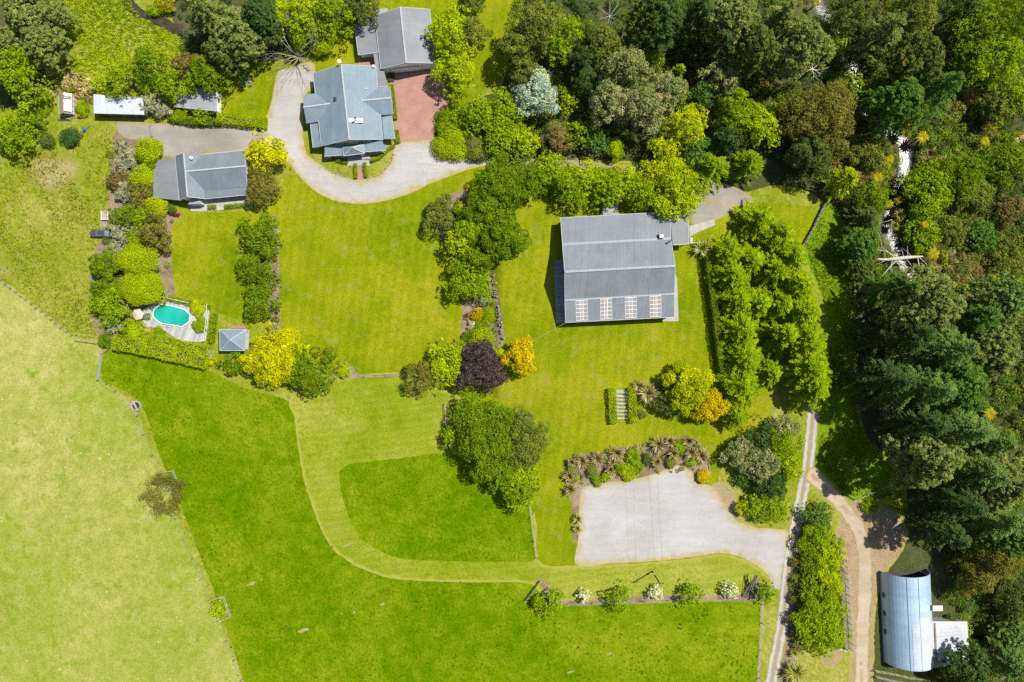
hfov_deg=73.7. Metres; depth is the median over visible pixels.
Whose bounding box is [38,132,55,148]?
shrub
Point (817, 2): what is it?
tree fern
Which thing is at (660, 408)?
shrub
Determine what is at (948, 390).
pine tree
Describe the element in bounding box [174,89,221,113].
shed
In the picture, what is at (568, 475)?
flax plant
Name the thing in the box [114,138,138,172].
shrub
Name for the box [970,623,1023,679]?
pine tree
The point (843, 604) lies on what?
stockyard fence
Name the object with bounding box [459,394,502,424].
shrub
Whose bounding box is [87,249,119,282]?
feathery tree
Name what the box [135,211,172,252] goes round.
feathery tree
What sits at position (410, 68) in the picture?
garage door
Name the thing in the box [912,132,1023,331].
scrub
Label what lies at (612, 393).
hedge
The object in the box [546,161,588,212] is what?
broadleaf tree
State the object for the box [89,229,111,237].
parked car
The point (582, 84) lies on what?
feathery tree
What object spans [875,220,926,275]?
fallen tree
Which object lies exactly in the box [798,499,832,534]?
broadleaf tree
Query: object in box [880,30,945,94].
pine tree
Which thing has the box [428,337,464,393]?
broadleaf tree
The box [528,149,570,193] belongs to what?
broadleaf tree
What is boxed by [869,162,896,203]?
scrub
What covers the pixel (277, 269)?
stone edging
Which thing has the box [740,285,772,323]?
larch tree
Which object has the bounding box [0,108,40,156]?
broadleaf tree
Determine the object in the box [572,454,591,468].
flax plant
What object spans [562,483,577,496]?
flax plant
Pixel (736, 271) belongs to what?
larch tree
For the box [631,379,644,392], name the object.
flax plant
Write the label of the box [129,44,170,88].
broadleaf tree
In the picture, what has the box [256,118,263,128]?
shrub
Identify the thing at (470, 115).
broadleaf tree
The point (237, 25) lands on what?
pine tree
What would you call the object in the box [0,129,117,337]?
rough grass
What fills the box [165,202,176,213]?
shrub
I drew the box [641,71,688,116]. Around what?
feathery tree
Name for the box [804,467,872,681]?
farm track
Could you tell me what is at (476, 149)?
shrub
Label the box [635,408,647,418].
shrub
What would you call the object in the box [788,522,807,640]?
ground cover
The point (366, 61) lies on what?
brick paving
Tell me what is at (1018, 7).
broadleaf tree
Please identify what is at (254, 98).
lawn
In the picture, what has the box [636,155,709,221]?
broadleaf tree
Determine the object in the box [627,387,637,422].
hedge
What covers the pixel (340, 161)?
hedge
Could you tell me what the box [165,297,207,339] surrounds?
pool fence
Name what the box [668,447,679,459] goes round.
flax plant
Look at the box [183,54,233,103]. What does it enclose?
broadleaf tree
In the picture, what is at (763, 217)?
larch tree
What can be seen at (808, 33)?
pine tree
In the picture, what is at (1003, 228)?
scrub
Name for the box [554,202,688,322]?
barn
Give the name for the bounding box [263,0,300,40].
broadleaf tree
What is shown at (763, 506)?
broadleaf tree
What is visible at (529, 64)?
feathery tree
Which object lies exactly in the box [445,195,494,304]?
ground cover
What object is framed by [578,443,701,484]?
ground cover
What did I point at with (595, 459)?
flax plant
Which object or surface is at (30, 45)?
pine tree
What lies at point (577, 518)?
flax plant
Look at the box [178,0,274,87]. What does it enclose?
undergrowth
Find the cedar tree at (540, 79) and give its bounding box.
[510,65,560,116]
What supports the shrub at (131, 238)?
on the garden bed at (165, 273)
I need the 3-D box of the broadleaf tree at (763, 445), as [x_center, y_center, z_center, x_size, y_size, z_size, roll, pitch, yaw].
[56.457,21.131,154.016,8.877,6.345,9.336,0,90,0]
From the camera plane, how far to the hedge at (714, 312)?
153.28 m
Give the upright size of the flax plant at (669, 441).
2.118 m
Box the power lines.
[633,223,663,582]
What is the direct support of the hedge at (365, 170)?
on the ground at (40, 220)
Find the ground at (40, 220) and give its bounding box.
[0,0,907,681]
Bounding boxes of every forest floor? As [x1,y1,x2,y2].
[0,0,51,108]
[170,0,357,90]
[435,0,1023,681]
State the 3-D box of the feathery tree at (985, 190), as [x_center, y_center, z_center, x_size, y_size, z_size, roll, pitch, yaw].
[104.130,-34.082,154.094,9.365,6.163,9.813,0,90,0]
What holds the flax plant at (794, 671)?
on the garden bed at (787, 658)
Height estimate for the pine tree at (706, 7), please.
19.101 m
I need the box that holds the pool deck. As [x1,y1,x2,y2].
[141,300,208,341]
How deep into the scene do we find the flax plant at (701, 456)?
155.27 m
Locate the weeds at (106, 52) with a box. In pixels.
[52,0,188,81]
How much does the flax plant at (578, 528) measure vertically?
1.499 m
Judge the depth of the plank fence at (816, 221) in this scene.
155.97 m
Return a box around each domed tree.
[114,243,158,275]
[118,270,167,306]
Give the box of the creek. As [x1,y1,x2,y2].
[811,0,1023,584]
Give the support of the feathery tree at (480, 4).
on the lawn at (254, 98)
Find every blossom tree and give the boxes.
[575,587,591,603]
[647,583,663,599]
[720,580,738,599]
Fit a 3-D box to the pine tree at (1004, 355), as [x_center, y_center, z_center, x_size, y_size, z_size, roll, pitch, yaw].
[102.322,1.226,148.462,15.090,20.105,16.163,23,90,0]
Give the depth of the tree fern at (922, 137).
154.75 m
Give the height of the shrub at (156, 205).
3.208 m
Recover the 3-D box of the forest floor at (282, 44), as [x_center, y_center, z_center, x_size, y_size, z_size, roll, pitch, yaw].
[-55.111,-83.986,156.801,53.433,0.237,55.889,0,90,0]
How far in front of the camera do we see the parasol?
154.43 m
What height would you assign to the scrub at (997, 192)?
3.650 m
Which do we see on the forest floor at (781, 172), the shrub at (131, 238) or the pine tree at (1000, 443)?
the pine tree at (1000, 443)
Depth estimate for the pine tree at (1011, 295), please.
141.34 m
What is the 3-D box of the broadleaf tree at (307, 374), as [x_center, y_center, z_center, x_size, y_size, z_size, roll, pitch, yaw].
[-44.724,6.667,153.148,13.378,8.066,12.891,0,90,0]
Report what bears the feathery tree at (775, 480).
on the ground at (40, 220)
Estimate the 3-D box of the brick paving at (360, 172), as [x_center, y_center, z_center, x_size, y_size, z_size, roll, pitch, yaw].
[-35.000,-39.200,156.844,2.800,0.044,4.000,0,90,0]
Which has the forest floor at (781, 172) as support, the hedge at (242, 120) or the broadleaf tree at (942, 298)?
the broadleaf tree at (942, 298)
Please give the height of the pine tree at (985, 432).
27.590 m
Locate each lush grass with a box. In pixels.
[803,203,903,499]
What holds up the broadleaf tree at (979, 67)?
on the forest floor at (781, 172)
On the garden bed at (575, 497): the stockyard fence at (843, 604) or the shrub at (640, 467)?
the shrub at (640, 467)
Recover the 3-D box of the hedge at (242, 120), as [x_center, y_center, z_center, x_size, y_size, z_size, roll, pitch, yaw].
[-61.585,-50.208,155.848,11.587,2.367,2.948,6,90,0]
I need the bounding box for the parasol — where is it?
[133,309,143,319]
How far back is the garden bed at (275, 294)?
156.78 m
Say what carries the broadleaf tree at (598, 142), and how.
on the forest floor at (781, 172)
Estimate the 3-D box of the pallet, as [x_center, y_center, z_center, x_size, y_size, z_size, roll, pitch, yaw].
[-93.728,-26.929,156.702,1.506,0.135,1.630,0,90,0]
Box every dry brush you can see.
[35,68,95,103]
[40,68,95,98]
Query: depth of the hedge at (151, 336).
155.29 m
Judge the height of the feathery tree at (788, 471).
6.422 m
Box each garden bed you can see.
[88,130,182,344]
[120,0,182,35]
[265,215,281,336]
[331,364,402,377]
[434,190,503,359]
[537,578,765,605]
[563,437,710,543]
[779,518,805,681]
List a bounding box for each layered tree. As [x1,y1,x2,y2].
[666,34,694,63]
[669,64,686,84]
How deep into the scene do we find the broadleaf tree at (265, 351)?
151.43 m
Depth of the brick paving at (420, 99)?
156.77 m
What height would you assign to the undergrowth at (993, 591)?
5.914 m
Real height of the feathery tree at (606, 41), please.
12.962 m
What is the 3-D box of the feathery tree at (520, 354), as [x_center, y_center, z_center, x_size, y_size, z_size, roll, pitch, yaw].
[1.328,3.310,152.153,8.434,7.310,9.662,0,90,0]
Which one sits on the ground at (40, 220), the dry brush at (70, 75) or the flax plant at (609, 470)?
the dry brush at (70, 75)
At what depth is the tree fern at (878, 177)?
153.45 m
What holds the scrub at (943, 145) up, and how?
on the forest floor at (781, 172)
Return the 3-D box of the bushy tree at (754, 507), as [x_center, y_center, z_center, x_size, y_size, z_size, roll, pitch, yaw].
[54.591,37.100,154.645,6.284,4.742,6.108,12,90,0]
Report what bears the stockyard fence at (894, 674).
on the forest floor at (781, 172)
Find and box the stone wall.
[491,263,504,342]
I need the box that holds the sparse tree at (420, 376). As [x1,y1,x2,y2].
[402,359,442,397]
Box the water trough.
[131,401,141,410]
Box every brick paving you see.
[354,166,365,178]
[358,55,374,64]
[390,69,448,141]
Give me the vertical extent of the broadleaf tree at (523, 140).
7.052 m
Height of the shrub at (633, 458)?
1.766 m
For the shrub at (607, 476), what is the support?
on the garden bed at (575, 497)
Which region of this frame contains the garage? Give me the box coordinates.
[354,7,435,86]
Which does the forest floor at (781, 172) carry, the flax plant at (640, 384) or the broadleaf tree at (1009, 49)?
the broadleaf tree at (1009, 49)
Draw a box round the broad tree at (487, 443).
[451,387,529,490]
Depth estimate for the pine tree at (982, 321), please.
142.14 m
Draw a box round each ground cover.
[88,143,172,331]
[92,140,164,342]
[105,146,173,335]
[442,197,498,322]
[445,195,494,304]
[463,306,496,341]
[564,444,696,480]
[566,449,645,484]
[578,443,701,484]
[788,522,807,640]
[788,530,805,638]
[789,535,803,641]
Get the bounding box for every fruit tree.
[531,585,566,622]
[604,579,634,614]
[678,578,705,608]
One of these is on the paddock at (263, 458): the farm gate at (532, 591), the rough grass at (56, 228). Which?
the farm gate at (532, 591)
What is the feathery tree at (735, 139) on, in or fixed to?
on the forest floor at (781, 172)
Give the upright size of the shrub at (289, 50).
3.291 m
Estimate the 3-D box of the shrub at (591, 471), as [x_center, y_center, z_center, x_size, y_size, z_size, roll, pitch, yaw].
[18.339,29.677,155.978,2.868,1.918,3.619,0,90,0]
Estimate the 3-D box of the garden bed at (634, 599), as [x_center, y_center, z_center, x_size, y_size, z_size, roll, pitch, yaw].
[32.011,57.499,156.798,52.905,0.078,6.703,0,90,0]
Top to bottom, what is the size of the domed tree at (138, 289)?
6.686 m
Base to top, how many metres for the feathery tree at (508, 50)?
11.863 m
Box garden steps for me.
[616,390,627,418]
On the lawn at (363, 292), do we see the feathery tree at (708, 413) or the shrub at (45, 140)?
the feathery tree at (708, 413)
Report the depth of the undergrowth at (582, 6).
155.59 m
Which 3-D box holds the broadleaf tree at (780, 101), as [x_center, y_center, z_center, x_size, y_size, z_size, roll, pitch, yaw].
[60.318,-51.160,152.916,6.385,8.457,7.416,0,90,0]
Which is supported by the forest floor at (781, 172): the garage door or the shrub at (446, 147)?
the shrub at (446, 147)
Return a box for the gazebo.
[219,326,249,350]
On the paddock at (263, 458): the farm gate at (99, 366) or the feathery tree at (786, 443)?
the farm gate at (99, 366)
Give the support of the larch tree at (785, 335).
on the lawn at (363, 292)
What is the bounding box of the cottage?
[153,150,249,210]
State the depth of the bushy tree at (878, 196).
151.02 m
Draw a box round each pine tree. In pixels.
[0,0,73,56]
[0,24,37,66]
[22,26,76,69]
[187,0,232,37]
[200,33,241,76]
[211,5,268,68]
[240,0,287,47]
[628,0,690,60]
[664,0,717,59]
[690,28,733,78]
[694,0,757,53]
[719,20,781,79]
[752,0,797,47]
[761,14,834,81]
[834,225,880,268]
[834,348,917,403]
[835,12,907,68]
[837,201,880,241]
[841,303,938,361]
[854,72,924,137]
[855,269,922,312]
[858,351,957,413]
[873,392,954,446]
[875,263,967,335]
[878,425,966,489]
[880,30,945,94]
[887,321,980,371]
[887,398,995,453]
[893,70,965,132]
[895,506,972,551]
[897,464,989,521]
[903,436,1010,498]
[909,344,990,414]
[922,288,1004,340]
[930,483,1023,542]
[936,638,991,681]
[947,409,1018,457]
[950,318,1022,381]
[958,270,1023,333]
[959,444,1023,513]
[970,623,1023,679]
[971,508,1023,557]
[987,609,1023,648]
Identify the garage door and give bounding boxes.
[394,67,419,72]
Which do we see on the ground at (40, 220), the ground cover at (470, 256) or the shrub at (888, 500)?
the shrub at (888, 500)
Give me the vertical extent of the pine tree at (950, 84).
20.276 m
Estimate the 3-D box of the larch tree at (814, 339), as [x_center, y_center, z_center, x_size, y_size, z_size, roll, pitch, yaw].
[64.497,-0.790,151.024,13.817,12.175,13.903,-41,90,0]
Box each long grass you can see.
[342,456,529,560]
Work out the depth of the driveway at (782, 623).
156.81 m
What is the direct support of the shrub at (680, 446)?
on the garden bed at (575, 497)
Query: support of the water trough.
on the ground at (40, 220)
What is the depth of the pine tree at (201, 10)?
147.42 m
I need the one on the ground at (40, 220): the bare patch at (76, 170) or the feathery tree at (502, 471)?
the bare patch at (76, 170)
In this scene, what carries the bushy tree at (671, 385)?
on the lawn at (363, 292)
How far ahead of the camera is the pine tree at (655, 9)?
143.61 m
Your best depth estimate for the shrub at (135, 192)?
154.23 m
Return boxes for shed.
[94,94,148,117]
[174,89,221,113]
[879,569,968,671]
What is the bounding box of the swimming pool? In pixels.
[152,304,190,326]
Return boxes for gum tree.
[772,79,857,159]
[783,129,838,181]
[952,553,1001,599]
[959,520,1023,583]
[994,575,1023,622]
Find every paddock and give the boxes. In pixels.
[0,280,243,681]
[101,349,775,681]
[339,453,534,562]
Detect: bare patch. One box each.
[0,263,21,279]
[24,149,85,196]
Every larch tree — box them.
[689,150,730,195]
[704,252,752,299]
[708,230,744,268]
[708,281,753,320]
[710,333,765,378]
[712,360,762,407]
[716,303,762,352]
[717,397,749,432]
[722,148,763,186]
[728,197,775,245]
[736,242,766,283]
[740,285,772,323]
[751,250,790,289]
[752,293,777,319]
[753,217,796,254]
[753,356,782,388]
[755,281,794,324]
[755,314,800,359]
[763,315,827,366]
[768,239,807,273]
[768,268,815,302]
[773,286,821,329]
[775,348,832,387]
[786,368,831,413]
[821,165,859,201]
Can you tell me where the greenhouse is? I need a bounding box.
[59,92,76,116]
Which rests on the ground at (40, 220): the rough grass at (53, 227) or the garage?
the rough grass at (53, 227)
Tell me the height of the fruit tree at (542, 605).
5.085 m
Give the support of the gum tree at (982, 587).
on the forest floor at (781, 172)
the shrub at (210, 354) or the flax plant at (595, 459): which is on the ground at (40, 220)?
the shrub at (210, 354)
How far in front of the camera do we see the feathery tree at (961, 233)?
153.95 m
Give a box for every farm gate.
[95,354,103,379]
[525,580,540,601]
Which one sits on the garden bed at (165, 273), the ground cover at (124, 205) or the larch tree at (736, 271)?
the ground cover at (124, 205)
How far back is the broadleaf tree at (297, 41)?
150.93 m
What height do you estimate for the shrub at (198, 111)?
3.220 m
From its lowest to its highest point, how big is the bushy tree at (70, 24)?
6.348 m
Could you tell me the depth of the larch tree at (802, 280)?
149.38 m
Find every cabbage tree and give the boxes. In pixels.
[887,220,898,229]
[892,208,905,222]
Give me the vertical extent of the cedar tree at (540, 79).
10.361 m
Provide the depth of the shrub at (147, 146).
154.13 m
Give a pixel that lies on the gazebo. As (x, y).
(233, 339)
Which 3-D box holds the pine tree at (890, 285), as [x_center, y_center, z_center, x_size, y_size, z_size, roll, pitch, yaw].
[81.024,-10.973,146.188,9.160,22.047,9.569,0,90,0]
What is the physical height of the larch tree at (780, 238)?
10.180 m
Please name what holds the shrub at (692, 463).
on the garden bed at (575, 497)
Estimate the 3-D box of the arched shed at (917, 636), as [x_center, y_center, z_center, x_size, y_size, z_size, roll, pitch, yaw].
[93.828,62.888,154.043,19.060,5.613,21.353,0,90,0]
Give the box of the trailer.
[101,207,109,219]
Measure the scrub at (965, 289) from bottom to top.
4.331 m
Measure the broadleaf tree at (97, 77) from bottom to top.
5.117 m
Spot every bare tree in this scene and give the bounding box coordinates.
[136,470,189,520]
[245,0,325,84]
[600,0,623,23]
[805,61,829,79]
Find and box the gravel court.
[574,465,788,589]
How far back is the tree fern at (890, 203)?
154.70 m
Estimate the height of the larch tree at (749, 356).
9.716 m
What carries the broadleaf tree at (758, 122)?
on the forest floor at (781, 172)
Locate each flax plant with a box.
[561,470,574,482]
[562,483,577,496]
[566,458,575,466]
[571,512,582,524]
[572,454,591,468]
[572,524,581,532]
[589,452,603,465]
[604,464,615,474]
[607,444,625,463]
[607,455,617,465]
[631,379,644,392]
[636,382,659,406]
[648,435,666,455]
[649,455,663,468]
[663,435,676,447]
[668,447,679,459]
[682,435,695,448]
[684,446,698,460]
[691,238,710,257]
[694,447,710,465]
[782,661,808,681]
[789,648,798,658]
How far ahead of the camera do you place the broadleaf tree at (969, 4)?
147.48 m
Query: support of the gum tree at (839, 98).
on the forest floor at (781, 172)
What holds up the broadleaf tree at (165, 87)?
on the ground at (40, 220)
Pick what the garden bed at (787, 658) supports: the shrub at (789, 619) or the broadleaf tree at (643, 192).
the shrub at (789, 619)
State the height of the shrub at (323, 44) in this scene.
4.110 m
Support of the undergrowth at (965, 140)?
on the forest floor at (781, 172)
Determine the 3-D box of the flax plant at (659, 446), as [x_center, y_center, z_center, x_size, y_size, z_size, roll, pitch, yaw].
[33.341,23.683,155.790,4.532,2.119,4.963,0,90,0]
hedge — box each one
[111,334,208,369]
[131,327,209,356]
[167,114,221,126]
[167,295,210,309]
[207,204,216,209]
[207,313,217,342]
[215,112,267,129]
[224,203,245,208]
[331,156,347,164]
[353,163,357,178]
[363,162,367,177]
[369,144,394,162]
[390,83,397,119]
[394,129,400,142]
[606,388,617,423]
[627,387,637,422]
[702,255,726,373]
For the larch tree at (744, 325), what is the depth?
150.60 m
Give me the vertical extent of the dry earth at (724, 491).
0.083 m
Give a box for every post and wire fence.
[0,279,74,337]
[99,380,242,681]
[546,598,755,605]
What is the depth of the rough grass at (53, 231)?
156.70 m
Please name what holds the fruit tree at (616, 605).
on the lawn at (344, 422)
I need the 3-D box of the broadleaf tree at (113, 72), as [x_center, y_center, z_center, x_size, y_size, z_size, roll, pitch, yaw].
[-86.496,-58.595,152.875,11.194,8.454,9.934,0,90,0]
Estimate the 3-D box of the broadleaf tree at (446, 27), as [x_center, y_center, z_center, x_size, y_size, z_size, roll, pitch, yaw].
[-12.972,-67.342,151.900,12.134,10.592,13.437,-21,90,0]
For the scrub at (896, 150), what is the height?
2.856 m
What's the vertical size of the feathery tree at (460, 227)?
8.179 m
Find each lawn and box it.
[171,166,814,603]
[212,0,524,124]
[289,372,773,600]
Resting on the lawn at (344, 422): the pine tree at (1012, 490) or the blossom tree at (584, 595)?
the blossom tree at (584, 595)
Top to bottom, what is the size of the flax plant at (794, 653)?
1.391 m
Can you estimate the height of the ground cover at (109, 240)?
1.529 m
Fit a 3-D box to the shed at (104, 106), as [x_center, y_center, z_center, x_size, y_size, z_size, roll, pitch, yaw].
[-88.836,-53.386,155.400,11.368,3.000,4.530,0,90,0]
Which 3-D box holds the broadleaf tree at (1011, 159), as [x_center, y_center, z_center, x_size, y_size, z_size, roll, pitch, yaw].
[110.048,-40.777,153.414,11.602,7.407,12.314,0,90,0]
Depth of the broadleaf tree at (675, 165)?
150.17 m
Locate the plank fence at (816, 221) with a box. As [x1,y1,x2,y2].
[803,202,826,243]
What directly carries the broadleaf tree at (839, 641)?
on the ground at (40, 220)
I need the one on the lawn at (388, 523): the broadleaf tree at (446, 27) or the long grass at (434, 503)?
the long grass at (434, 503)
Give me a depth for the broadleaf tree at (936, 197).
152.24 m
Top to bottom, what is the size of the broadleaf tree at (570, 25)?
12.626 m
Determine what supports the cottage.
on the ground at (40, 220)
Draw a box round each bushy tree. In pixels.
[56,7,83,35]
[209,598,226,619]
[215,352,245,374]
[234,243,276,287]
[236,212,283,257]
[243,283,282,320]
[256,232,280,261]
[256,273,282,292]
[489,460,542,514]
[654,373,678,390]
[734,472,755,487]
[740,493,763,519]
[791,575,822,601]
[844,256,879,284]
[846,180,889,219]
[868,106,901,130]
[904,216,945,255]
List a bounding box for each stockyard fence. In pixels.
[840,570,848,651]
[844,559,853,651]
[873,669,926,680]
[874,675,903,681]
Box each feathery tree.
[24,113,47,134]
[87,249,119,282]
[89,268,119,302]
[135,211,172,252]
[171,52,198,79]
[245,161,283,206]
[339,0,379,28]
[448,201,496,252]
[452,338,509,393]
[455,16,493,48]
[456,179,516,225]
[457,0,485,16]
[457,243,501,280]
[473,151,530,214]
[476,447,527,499]
[477,211,532,262]
[495,30,535,76]
[500,334,536,376]
[503,0,564,58]
[506,56,543,88]
[506,405,553,471]
[535,120,573,153]
[566,40,597,75]
[569,62,599,95]
[574,19,623,68]
[588,77,631,130]
[598,43,652,94]
[616,79,667,137]
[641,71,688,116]
[661,360,714,416]
[689,388,731,422]
[697,56,744,99]
[710,124,743,160]
[714,87,766,137]
[718,430,759,473]
[740,444,782,489]
[745,463,787,501]
[763,423,805,462]
[768,413,799,438]
[779,456,803,480]
[806,563,845,599]
[807,535,846,571]
[821,0,875,43]
[845,122,893,171]
[883,0,937,35]
[941,215,970,245]
[954,169,995,210]
[977,91,1016,129]
[988,238,1023,278]
[990,192,1023,228]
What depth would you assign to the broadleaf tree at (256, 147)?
151.71 m
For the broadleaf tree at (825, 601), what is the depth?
152.52 m
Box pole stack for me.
[742,574,759,597]
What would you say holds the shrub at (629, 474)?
on the garden bed at (575, 497)
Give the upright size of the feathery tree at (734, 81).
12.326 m
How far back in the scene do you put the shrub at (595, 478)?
155.68 m
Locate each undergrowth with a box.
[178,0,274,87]
[191,1,279,87]
[509,0,632,147]
[510,0,638,139]
[511,0,640,143]
[627,0,1023,681]
[951,544,1023,676]
[962,521,1013,648]
[964,526,1022,655]
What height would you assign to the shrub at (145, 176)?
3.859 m
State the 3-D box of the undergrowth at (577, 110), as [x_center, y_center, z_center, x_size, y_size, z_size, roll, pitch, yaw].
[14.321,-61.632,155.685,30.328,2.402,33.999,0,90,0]
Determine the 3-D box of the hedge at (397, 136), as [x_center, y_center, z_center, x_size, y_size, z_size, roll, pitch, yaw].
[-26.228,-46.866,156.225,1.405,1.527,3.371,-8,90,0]
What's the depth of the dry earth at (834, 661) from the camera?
156.69 m
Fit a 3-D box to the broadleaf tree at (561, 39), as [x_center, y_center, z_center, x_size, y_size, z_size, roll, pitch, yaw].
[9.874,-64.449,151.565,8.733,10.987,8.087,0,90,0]
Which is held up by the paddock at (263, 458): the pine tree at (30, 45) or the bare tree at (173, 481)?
the bare tree at (173, 481)
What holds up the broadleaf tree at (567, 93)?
on the forest floor at (781, 172)
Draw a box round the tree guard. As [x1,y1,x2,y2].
[210,595,230,622]
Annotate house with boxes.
[303,59,394,165]
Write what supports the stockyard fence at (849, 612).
on the dry earth at (886, 529)
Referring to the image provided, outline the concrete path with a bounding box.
[689,220,714,235]
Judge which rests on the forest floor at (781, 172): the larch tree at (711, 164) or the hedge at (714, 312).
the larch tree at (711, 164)
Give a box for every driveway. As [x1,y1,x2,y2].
[116,122,278,157]
[265,61,491,203]
[501,159,753,205]
[765,398,821,681]
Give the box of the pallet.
[100,220,106,226]
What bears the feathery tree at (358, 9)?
on the lawn at (254, 98)
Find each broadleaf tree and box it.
[0,39,40,94]
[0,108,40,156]
[3,64,57,114]
[87,281,133,331]
[89,74,111,94]
[101,57,149,99]
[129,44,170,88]
[152,65,193,112]
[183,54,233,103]
[238,322,311,389]
[243,127,293,173]
[253,23,275,56]
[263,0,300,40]
[283,0,333,44]
[285,343,343,398]
[286,17,319,55]
[309,0,355,45]
[423,2,475,72]
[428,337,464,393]
[430,51,477,101]
[440,231,473,262]
[440,251,494,302]
[441,424,458,452]
[447,337,465,355]
[450,94,496,139]
[462,278,493,304]
[478,117,524,157]
[481,86,525,137]
[510,123,542,160]
[510,157,551,202]
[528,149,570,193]
[537,30,575,66]
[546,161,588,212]
[551,14,589,53]
[556,86,580,117]
[562,118,593,148]
[566,157,606,201]
[579,127,612,160]
[583,165,631,212]
[604,159,645,201]
[623,170,659,211]
[628,158,668,193]
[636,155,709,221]
[643,49,664,74]
[645,128,680,163]
[654,103,708,149]
[657,155,691,192]
[669,88,690,110]
[673,133,710,169]
[683,77,718,108]
[741,107,781,151]
[743,414,781,451]
[752,580,775,604]
[753,486,794,526]
[767,95,793,127]
[790,580,848,630]
[792,612,828,651]
[796,520,844,556]
[796,550,832,576]
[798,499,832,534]
[809,609,852,658]
[819,19,851,66]
[837,71,869,101]
[891,160,955,220]
[931,151,992,203]
[932,0,983,36]
[941,0,1008,60]
[944,51,989,86]
[946,33,996,81]
[960,217,1001,253]
[977,133,1023,186]
[978,31,1023,90]
[987,74,1023,122]
[988,0,1023,56]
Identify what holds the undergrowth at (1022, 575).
on the forest floor at (781, 172)
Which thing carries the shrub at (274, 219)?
on the garden bed at (275, 294)
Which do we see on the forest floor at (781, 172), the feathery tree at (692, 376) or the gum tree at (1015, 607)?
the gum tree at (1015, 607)
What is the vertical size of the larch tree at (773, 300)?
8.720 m
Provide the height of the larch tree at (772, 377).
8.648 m
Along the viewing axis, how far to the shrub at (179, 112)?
155.14 m
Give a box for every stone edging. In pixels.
[273,215,279,327]
[367,154,394,178]
[597,442,649,455]
[695,439,711,477]
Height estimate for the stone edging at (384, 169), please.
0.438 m
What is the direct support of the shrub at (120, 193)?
on the garden bed at (165, 273)
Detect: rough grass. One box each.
[0,126,117,340]
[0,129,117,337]
[0,130,117,340]
[0,138,115,338]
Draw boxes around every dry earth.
[128,398,137,417]
[297,628,308,632]
[529,502,537,558]
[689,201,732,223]
[711,482,747,524]
[757,602,763,681]
[821,648,842,667]
[835,500,907,681]
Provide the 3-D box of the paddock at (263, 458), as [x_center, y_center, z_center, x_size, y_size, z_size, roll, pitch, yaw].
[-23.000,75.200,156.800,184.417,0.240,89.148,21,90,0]
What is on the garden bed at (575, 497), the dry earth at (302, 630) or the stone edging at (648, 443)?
the stone edging at (648, 443)
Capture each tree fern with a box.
[810,0,820,9]
[871,172,883,182]
[884,155,893,163]
[884,200,892,209]
[891,194,902,204]
[898,123,912,138]
[914,129,928,145]
[916,221,928,228]
[924,245,939,262]
[978,136,989,146]
[981,122,996,134]
[983,406,996,421]
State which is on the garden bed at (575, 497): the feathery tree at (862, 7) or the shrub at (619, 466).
the shrub at (619, 466)
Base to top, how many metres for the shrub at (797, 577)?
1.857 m
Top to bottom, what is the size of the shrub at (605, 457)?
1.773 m
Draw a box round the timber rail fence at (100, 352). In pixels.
[76,340,101,353]
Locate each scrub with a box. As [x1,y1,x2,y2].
[855,144,899,199]
[857,142,895,188]
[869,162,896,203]
[907,129,1023,333]
[907,132,1023,291]
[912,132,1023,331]
[914,153,1023,276]
[915,136,1023,324]
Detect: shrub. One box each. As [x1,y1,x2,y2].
[31,91,53,116]
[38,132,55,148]
[58,127,82,146]
[74,101,89,117]
[98,333,112,348]
[104,170,130,191]
[105,315,124,333]
[106,204,146,226]
[108,220,134,247]
[109,242,126,255]
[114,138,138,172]
[114,178,140,202]
[120,318,146,340]
[124,180,154,209]
[124,229,143,245]
[127,163,153,187]
[130,207,156,230]
[133,136,163,163]
[138,91,172,117]
[142,157,159,171]
[142,196,168,220]
[146,4,159,16]
[153,0,176,13]
[153,325,164,336]
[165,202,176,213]
[170,105,188,123]
[190,299,206,317]
[191,315,206,332]
[192,108,213,124]
[201,350,214,360]
[206,354,216,365]
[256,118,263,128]
[270,217,279,226]
[284,43,304,60]
[310,33,334,55]
[335,362,350,377]
[422,192,464,238]
[430,125,469,161]
[434,108,465,137]
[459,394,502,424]
[461,129,493,160]
[461,330,476,343]
[466,321,474,329]
[469,328,495,353]
[470,307,483,321]
[474,317,492,333]
[477,296,485,305]
[479,306,495,320]
[493,344,505,358]
[572,473,578,482]
[586,463,598,477]
[591,473,605,486]
[597,455,607,462]
[602,472,612,482]
[608,136,624,159]
[615,461,623,472]
[619,463,638,481]
[625,447,641,466]
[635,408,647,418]
[636,463,645,473]
[641,452,652,466]
[649,386,681,416]
[665,457,675,469]
[670,438,685,454]
[684,457,696,466]
[693,441,703,451]
[697,468,710,482]
[734,499,748,515]
[787,611,796,624]
[789,592,800,604]
[791,556,802,567]
[791,573,801,584]
[792,635,807,652]
[860,496,877,513]
[883,495,893,503]
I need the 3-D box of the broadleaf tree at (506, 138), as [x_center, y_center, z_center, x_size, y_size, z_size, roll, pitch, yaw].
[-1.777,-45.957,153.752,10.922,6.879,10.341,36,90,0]

